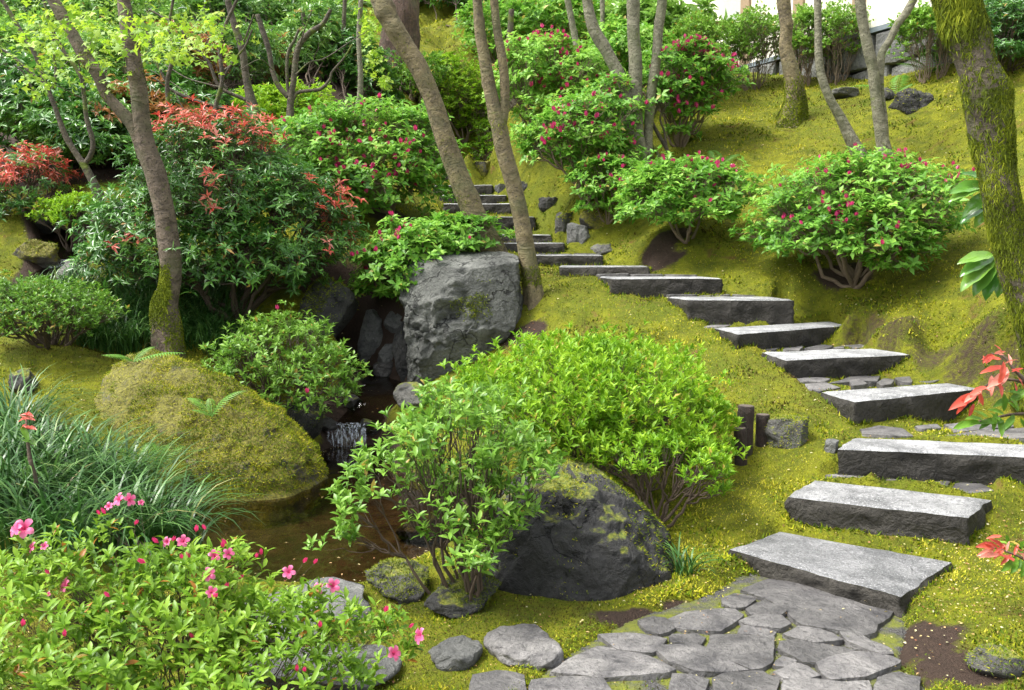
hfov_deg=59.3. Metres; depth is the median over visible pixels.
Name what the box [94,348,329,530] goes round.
moss boulder
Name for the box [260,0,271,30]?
background tree
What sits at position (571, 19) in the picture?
background tree
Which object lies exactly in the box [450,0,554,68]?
background shrub
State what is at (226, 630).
pink azalea
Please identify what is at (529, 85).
red bud shrub
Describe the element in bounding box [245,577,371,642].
edging stone
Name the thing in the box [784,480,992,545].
stone step
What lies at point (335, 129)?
red bud shrub
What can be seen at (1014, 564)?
red leaf shrub
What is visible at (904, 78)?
fern
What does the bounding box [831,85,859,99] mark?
hill rock
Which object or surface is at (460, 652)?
edging stone
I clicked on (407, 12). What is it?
conifer tree
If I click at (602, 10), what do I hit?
background tree
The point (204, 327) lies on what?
long grass
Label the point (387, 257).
red bud shrub
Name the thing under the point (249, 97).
thin maple tree
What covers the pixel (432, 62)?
background shrub
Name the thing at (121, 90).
background shrub
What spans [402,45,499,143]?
azalea shrub
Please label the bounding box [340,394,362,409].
stream stone
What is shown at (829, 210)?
red bud shrub
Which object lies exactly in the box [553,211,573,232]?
path rock
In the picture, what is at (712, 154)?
fern
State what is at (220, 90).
thin maple tree
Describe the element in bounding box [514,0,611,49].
background shrub
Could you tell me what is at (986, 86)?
mossy maple tree
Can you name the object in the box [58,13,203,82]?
background shrub
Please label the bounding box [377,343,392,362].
wall stone
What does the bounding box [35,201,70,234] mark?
bank rock
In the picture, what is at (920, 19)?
wall shrub
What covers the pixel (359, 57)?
background tree
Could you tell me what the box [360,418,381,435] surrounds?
stream stone
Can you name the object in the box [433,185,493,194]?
stone step
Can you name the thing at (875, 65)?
slope maple tree
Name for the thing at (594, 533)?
dark boulder
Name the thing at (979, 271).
aucuba plant
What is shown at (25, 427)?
red leaf sprig
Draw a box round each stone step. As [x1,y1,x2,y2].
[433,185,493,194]
[439,195,506,203]
[443,203,510,213]
[491,216,535,230]
[500,234,552,242]
[504,243,564,253]
[518,254,602,265]
[559,265,649,276]
[598,276,722,298]
[667,296,793,324]
[715,322,840,349]
[728,532,953,617]
[761,349,909,378]
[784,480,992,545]
[821,383,977,424]
[837,438,1023,484]
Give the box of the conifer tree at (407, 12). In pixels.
[353,0,421,106]
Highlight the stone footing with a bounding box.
[747,0,1021,79]
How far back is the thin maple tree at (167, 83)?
12.45 m
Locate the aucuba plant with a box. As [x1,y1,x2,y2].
[948,171,1002,300]
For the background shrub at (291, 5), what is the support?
on the ground at (856, 326)
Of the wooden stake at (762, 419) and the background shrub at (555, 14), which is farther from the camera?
the background shrub at (555, 14)
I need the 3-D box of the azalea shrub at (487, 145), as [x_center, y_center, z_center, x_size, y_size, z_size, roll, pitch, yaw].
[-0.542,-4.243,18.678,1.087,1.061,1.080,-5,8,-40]
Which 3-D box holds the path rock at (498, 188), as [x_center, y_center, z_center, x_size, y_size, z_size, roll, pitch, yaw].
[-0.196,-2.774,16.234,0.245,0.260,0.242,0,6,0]
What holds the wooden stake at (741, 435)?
on the ground at (856, 326)
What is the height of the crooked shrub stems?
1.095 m
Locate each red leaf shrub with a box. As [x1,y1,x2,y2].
[949,345,1023,437]
[976,528,1023,577]
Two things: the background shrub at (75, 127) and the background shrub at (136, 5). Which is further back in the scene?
the background shrub at (136, 5)
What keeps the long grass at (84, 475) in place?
on the ground at (856, 326)
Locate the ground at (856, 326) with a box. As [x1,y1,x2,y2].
[0,0,1023,689]
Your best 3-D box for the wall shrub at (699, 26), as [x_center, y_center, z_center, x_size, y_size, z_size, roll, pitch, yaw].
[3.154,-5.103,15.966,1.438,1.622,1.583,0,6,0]
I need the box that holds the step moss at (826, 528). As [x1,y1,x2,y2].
[432,180,1023,613]
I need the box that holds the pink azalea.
[0,492,423,689]
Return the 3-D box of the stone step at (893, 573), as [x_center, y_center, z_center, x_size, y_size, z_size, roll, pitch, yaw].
[1.783,1.241,4.936,1.009,0.189,0.716,6,8,44]
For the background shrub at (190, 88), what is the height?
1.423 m
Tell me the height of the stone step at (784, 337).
0.274 m
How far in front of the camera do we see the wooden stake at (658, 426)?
6.76 m
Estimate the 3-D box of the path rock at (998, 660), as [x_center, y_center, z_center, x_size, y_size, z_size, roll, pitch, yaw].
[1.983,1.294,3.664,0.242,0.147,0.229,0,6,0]
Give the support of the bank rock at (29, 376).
on the ground at (856, 326)
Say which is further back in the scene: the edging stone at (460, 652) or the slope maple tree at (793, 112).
the slope maple tree at (793, 112)
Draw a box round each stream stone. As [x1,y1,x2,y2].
[282,391,322,439]
[322,415,336,430]
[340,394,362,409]
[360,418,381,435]
[373,361,392,379]
[393,382,431,409]
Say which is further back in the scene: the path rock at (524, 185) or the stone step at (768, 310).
the path rock at (524, 185)
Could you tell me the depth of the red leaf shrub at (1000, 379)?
4.75 m
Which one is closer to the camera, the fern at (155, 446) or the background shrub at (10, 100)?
the fern at (155, 446)
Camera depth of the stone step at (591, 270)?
10.86 m
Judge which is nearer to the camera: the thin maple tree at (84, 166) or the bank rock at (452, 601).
the bank rock at (452, 601)
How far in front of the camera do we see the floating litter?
5.81 m
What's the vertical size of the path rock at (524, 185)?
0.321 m
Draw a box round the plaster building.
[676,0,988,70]
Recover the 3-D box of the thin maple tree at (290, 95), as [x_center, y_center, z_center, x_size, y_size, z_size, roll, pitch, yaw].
[-2.998,-3.524,12.627,2.148,2.358,0.916,-5,8,-41]
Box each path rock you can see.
[474,160,490,176]
[494,184,504,192]
[521,181,527,190]
[538,197,557,211]
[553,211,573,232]
[566,222,589,243]
[579,208,607,228]
[590,243,611,254]
[765,412,809,449]
[824,439,838,453]
[963,640,1023,678]
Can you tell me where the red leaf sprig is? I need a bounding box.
[18,411,38,509]
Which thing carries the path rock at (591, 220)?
on the ground at (856, 326)
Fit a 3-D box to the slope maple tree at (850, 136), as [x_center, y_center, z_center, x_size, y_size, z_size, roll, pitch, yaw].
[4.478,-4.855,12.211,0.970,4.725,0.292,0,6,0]
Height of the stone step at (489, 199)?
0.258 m
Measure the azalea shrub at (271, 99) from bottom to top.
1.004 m
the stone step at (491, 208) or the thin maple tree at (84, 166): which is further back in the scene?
the stone step at (491, 208)
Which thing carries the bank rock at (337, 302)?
on the ground at (856, 326)
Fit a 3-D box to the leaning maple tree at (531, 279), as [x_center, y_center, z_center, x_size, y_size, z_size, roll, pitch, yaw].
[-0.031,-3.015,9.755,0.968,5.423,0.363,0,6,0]
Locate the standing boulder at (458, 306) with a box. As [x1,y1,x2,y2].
[399,251,523,385]
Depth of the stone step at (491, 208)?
14.65 m
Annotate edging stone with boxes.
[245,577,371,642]
[247,643,401,689]
[428,635,482,670]
[483,624,563,670]
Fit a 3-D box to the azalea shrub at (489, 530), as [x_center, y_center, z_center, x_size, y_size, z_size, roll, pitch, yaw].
[-0.299,0.756,4.515,1.269,1.250,1.068,2,7,21]
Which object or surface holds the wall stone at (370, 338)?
on the ground at (856, 326)
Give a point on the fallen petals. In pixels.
(788, 469)
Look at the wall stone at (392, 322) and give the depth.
10.42 m
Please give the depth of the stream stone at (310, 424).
8.49 m
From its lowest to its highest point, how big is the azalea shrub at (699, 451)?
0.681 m
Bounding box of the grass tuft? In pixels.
[654,531,730,576]
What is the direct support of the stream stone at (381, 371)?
on the ground at (856, 326)
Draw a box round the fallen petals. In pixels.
[2,63,1023,687]
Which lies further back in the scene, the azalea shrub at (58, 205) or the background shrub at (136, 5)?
the background shrub at (136, 5)
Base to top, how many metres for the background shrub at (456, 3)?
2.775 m
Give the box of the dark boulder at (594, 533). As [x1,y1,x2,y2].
[484,456,674,600]
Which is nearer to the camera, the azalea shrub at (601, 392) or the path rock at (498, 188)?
the azalea shrub at (601, 392)
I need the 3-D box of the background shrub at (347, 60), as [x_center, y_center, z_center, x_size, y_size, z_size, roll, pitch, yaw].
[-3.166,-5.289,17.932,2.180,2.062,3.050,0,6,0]
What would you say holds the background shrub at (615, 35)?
on the ground at (856, 326)
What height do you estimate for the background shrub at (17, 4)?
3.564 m
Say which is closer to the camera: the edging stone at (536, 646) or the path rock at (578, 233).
the edging stone at (536, 646)
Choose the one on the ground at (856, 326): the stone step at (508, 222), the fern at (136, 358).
the stone step at (508, 222)
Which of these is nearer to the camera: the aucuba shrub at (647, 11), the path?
the path
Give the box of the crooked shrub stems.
[653,94,670,159]
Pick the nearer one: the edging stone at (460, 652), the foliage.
the edging stone at (460, 652)
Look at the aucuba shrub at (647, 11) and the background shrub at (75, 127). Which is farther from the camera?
the aucuba shrub at (647, 11)
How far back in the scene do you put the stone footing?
16.11 m
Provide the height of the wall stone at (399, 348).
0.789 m
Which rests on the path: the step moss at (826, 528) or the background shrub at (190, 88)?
the step moss at (826, 528)
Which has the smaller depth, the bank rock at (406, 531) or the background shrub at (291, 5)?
the bank rock at (406, 531)
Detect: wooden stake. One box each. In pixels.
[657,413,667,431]
[734,427,746,465]
[737,404,754,456]
[755,413,769,446]
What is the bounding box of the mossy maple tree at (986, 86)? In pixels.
[929,0,1023,410]
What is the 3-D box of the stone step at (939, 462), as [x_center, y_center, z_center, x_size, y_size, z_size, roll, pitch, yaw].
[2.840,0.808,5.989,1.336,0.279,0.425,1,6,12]
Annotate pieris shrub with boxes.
[0,139,84,221]
[51,94,371,326]
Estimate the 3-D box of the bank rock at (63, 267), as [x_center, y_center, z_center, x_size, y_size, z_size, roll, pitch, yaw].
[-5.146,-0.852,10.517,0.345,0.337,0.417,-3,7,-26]
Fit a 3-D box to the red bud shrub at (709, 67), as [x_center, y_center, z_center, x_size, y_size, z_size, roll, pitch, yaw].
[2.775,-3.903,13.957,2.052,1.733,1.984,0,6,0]
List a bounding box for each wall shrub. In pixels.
[662,9,730,100]
[718,0,796,90]
[792,1,830,86]
[806,0,873,84]
[885,0,952,83]
[984,0,1023,70]
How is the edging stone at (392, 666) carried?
on the ground at (856, 326)
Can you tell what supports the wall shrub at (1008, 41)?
on the ground at (856, 326)
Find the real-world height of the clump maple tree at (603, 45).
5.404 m
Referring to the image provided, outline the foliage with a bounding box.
[21,0,548,7]
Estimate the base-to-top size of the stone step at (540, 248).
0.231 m
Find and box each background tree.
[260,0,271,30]
[300,9,321,80]
[341,0,346,86]
[355,0,365,118]
[505,9,516,111]
[564,0,585,102]
[600,0,606,75]
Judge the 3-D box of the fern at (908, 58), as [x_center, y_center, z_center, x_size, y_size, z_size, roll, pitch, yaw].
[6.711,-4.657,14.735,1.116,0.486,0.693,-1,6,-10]
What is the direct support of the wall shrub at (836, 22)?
on the ground at (856, 326)
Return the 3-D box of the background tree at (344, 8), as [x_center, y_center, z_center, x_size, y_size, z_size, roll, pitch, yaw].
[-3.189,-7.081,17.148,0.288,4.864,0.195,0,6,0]
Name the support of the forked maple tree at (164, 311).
on the ground at (856, 326)
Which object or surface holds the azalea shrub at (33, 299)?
on the ground at (856, 326)
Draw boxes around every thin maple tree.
[0,0,109,227]
[1,54,37,178]
[14,17,92,186]
[141,0,204,173]
[145,0,263,150]
[190,0,252,151]
[239,9,369,153]
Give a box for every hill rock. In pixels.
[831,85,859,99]
[884,87,894,99]
[888,86,933,114]
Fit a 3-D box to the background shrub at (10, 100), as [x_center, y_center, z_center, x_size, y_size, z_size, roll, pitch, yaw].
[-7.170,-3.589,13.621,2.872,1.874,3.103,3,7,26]
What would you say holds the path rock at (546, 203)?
on the ground at (856, 326)
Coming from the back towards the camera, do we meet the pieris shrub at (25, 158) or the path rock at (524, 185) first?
the path rock at (524, 185)
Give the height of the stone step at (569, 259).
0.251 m
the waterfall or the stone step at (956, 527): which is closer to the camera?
the stone step at (956, 527)
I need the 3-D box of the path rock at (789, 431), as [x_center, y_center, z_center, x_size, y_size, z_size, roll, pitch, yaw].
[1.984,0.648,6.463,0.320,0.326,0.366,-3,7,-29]
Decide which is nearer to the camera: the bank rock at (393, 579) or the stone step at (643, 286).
the bank rock at (393, 579)
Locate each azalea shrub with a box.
[0,269,130,349]
[25,186,130,255]
[198,300,372,418]
[230,76,337,130]
[303,374,568,600]
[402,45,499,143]
[408,319,750,485]
[463,118,493,160]
[590,424,735,528]
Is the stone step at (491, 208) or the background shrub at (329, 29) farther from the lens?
the background shrub at (329, 29)
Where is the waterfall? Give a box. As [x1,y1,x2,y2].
[328,423,365,448]
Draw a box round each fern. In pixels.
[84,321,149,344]
[103,347,182,361]
[108,442,185,477]
[187,390,242,416]
[683,150,739,163]
[851,75,911,92]
[894,52,949,71]
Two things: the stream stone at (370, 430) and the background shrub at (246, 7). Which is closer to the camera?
the stream stone at (370, 430)
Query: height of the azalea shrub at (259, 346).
1.222 m
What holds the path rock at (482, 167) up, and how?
on the ground at (856, 326)
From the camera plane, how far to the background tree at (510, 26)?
18.85 m
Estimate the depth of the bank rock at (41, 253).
11.17 m
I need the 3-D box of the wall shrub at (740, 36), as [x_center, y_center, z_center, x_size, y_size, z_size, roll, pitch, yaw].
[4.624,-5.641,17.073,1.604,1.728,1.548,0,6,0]
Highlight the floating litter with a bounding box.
[199,446,438,581]
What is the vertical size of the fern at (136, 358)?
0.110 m
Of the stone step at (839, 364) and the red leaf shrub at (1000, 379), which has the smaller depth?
the red leaf shrub at (1000, 379)
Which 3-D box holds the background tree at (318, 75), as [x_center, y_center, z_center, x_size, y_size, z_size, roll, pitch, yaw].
[-3.716,-5.432,17.014,0.543,1.798,0.281,0,6,0]
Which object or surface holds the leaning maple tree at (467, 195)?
on the ground at (856, 326)
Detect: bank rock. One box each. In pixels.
[8,368,37,393]
[12,239,59,269]
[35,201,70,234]
[56,258,87,279]
[297,274,358,338]
[363,557,430,604]
[395,511,449,543]
[424,568,502,618]
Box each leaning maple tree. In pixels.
[370,0,507,251]
[473,0,543,310]
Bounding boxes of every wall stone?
[357,309,382,363]
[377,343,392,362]
[384,311,401,332]
[391,320,407,381]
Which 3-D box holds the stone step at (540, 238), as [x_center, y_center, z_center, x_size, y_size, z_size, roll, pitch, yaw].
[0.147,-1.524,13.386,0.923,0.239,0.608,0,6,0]
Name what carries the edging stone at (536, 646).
on the ground at (856, 326)
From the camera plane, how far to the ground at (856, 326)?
8.38 m
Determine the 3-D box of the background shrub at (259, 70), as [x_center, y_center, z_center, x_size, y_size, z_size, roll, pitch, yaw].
[-5.287,-4.675,15.836,3.089,2.104,3.200,5,8,39]
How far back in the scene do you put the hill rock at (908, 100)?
13.38 m
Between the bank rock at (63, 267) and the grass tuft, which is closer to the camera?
the grass tuft
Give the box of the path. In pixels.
[469,253,1023,689]
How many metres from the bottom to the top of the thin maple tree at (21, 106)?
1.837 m
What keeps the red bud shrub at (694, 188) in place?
on the ground at (856, 326)
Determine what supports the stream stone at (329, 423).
on the ground at (856, 326)
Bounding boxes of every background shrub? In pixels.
[0,0,114,63]
[0,6,124,78]
[0,43,129,158]
[0,74,166,169]
[31,0,240,42]
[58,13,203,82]
[66,69,209,167]
[116,62,237,129]
[119,8,302,116]
[147,0,285,99]
[252,0,377,84]
[254,0,363,95]
[299,26,405,117]
[390,50,458,109]
[420,0,505,26]
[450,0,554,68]
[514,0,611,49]
[581,13,677,87]
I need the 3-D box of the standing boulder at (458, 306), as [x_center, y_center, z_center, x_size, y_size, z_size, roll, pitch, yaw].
[-0.546,-0.170,9.971,1.378,1.728,1.127,0,6,0]
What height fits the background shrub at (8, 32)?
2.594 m
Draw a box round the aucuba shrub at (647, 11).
[598,0,732,68]
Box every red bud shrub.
[259,92,471,219]
[333,209,515,301]
[480,23,628,141]
[509,70,653,201]
[559,152,641,224]
[613,145,768,243]
[626,34,754,147]
[728,142,976,288]
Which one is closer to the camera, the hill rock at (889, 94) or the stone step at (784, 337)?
the stone step at (784, 337)
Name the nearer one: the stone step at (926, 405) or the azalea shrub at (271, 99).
the stone step at (926, 405)
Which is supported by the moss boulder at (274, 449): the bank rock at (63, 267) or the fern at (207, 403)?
the fern at (207, 403)
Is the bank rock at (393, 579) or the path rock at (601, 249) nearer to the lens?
the bank rock at (393, 579)
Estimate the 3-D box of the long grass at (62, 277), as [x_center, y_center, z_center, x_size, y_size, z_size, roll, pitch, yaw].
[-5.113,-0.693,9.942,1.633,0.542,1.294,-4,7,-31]
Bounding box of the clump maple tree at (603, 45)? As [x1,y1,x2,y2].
[582,0,666,168]
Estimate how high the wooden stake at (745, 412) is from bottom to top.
0.435 m
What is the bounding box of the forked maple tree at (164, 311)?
[0,0,259,358]
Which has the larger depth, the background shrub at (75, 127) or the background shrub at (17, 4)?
the background shrub at (17, 4)
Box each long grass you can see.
[0,363,267,567]
[1,263,119,301]
[51,255,279,356]
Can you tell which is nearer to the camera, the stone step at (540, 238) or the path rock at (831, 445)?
the path rock at (831, 445)
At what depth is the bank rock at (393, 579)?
4.87 m
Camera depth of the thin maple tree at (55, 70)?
12.67 m
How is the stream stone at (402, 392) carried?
on the ground at (856, 326)
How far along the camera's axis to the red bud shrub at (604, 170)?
12.30 m
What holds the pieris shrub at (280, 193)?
on the ground at (856, 326)
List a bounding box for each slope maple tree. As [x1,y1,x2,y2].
[775,0,808,128]
[814,0,866,156]
[854,0,917,158]
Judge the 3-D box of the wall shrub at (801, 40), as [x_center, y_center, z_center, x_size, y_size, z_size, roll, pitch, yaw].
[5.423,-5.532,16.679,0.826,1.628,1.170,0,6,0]
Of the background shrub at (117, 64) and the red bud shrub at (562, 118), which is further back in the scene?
the background shrub at (117, 64)

